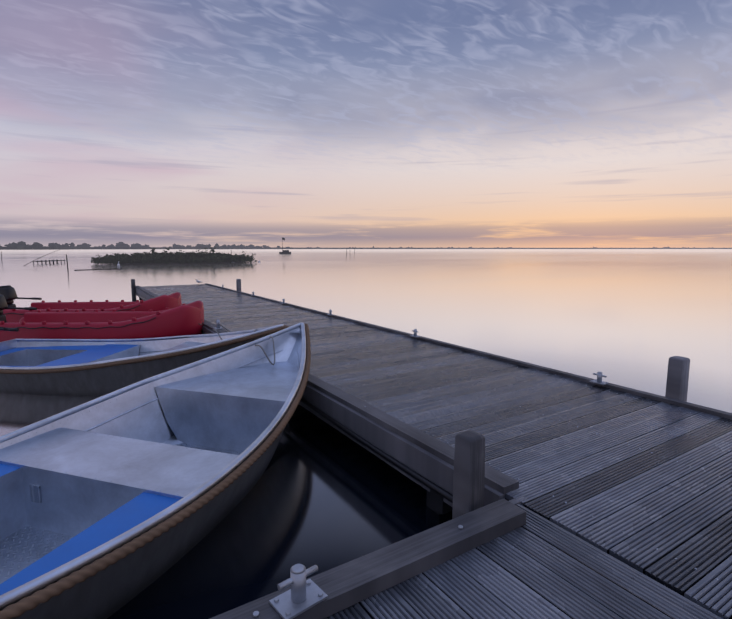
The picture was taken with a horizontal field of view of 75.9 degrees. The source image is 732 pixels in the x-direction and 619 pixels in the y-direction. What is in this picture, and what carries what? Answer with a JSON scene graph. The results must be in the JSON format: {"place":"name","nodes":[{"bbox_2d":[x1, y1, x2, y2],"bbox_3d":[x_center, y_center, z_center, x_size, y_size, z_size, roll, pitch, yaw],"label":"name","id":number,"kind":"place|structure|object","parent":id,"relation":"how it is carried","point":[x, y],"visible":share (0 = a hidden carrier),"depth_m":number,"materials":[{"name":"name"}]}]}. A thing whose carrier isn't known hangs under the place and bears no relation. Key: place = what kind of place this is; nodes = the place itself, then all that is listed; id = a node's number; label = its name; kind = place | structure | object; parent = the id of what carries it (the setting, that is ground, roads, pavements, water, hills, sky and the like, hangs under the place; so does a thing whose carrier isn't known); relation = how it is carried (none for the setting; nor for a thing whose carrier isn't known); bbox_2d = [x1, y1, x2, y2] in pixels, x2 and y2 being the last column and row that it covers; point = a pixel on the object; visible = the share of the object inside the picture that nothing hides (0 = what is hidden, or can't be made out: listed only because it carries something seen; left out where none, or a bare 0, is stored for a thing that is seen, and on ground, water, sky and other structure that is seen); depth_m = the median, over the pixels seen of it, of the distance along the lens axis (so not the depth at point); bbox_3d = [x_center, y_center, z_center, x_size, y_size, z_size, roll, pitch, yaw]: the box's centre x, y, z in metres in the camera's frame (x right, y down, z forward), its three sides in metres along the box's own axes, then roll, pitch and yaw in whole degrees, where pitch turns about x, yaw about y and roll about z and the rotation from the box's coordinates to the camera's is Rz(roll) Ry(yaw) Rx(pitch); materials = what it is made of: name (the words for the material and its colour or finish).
{"place":"outdoors","nodes":[
{"label":"outdoors","id":0,"kind":"place"},
{"bbox_2d":[120,262,256,264],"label":"island","id":1,"kind":"structure","parent":0,"point":[174,263],"depth_m":51.54,"materials":[{"name":"soil"}]},
{"bbox_2d":[91,247,256,264],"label":"island shrubs","id":2,"kind":"object","parent":1,"relation":"on","point":[152,257],"visible":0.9,"depth_m":52.00,"materials":[{"name":"green plant"}]},
{"bbox_2d":[0,249,731,618],"bbox_3d":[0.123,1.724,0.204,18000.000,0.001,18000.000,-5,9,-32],"label":"lake water","id":3,"kind":"structure","parent":0,"point":[322,495],"depth_m":10.28,"materials":[{"name":"grey liquid"}]},
{"bbox_2d":[0,285,181,322],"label":"red boat","id":4,"kind":"object","parent":3,"relation":"on","point":[159,303],"visible":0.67,"depth_m":9.42,"materials":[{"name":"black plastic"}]},
{"bbox_2d":[0,294,203,341],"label":"red boat","id":5,"kind":"object","parent":3,"relation":"on","point":[184,319],"visible":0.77,"depth_m":7.43,"materials":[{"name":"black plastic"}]},
{"bbox_2d":[0,324,288,395],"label":"aluminium boat","id":6,"kind":"object","parent":3,"relation":"on","point":[82,367],"visible":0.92,"depth_m":5.63,"materials":[{"name":"blue paint"}]},
{"bbox_2d":[0,322,310,618],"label":"aluminium boat","id":7,"kind":"object","parent":3,"relation":"on","point":[111,503],"visible":1,"depth_m":2.89,"materials":[{"name":"blue paint"}]},
{"bbox_2d":[1,248,354,269],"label":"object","id":8,"kind":"object","parent":3,"relation":"in","point":[41,261],"visible":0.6,"depth_m":52.41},
{"bbox_2d":[279,237,290,253],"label":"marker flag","id":9,"kind":"object","parent":3,"relation":"on","point":[285,252],"visible":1,"depth_m":146.62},
{"bbox_2d":[131,279,689,518],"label":"mooring posts","id":10,"kind":"object","parent":3,"relation":"in","point":[469,476],"visible":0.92,"depth_m":2.37,"materials":[{"name":"grey wood"}]},
{"bbox_2d":[135,283,731,618],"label":"jetty","id":11,"kind":"object","parent":3,"relation":"in","point":[610,501],"visible":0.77,"depth_m":2.71,"materials":[{"name":"grey wood"}]},
{"bbox_2d":[135,293,452,502],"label":"beam","id":12,"kind":"structure","parent":11,"relation":"attached to","point":[437,489],"depth_m":3.40,"materials":[{"name":"black wood"}]},
{"bbox_2d":[213,285,608,618],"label":"mooring cleats","id":13,"kind":"object","parent":11,"relation":"on","point":[301,595],"visible":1,"depth_m":1.65,"materials":[{"name":"silver metal"}]},
{"bbox_2d":[0,247,731,249],"bbox_3d":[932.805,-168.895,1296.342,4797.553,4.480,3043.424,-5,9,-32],"label":"shore ground","id":14,"kind":"structure","parent":0,"point":[33,248],"depth_m":1210.68,"materials":[{"name":"grey"}]},
{"bbox_2d":[0,241,712,249],"bbox_3d":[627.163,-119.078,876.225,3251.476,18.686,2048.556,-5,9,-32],"label":"distant trees","id":15,"kind":"object","parent":14,"relation":"on","point":[20,245],"visible":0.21,"depth_m":970.05,"materials":[{"name":"green plant"}]},
{"bbox_2d":[0,0,731,247],"label":"sky","id":16,"kind":"structure","parent":0,"point":[153,123],"materials":[{"name":"blue"}]}
]}

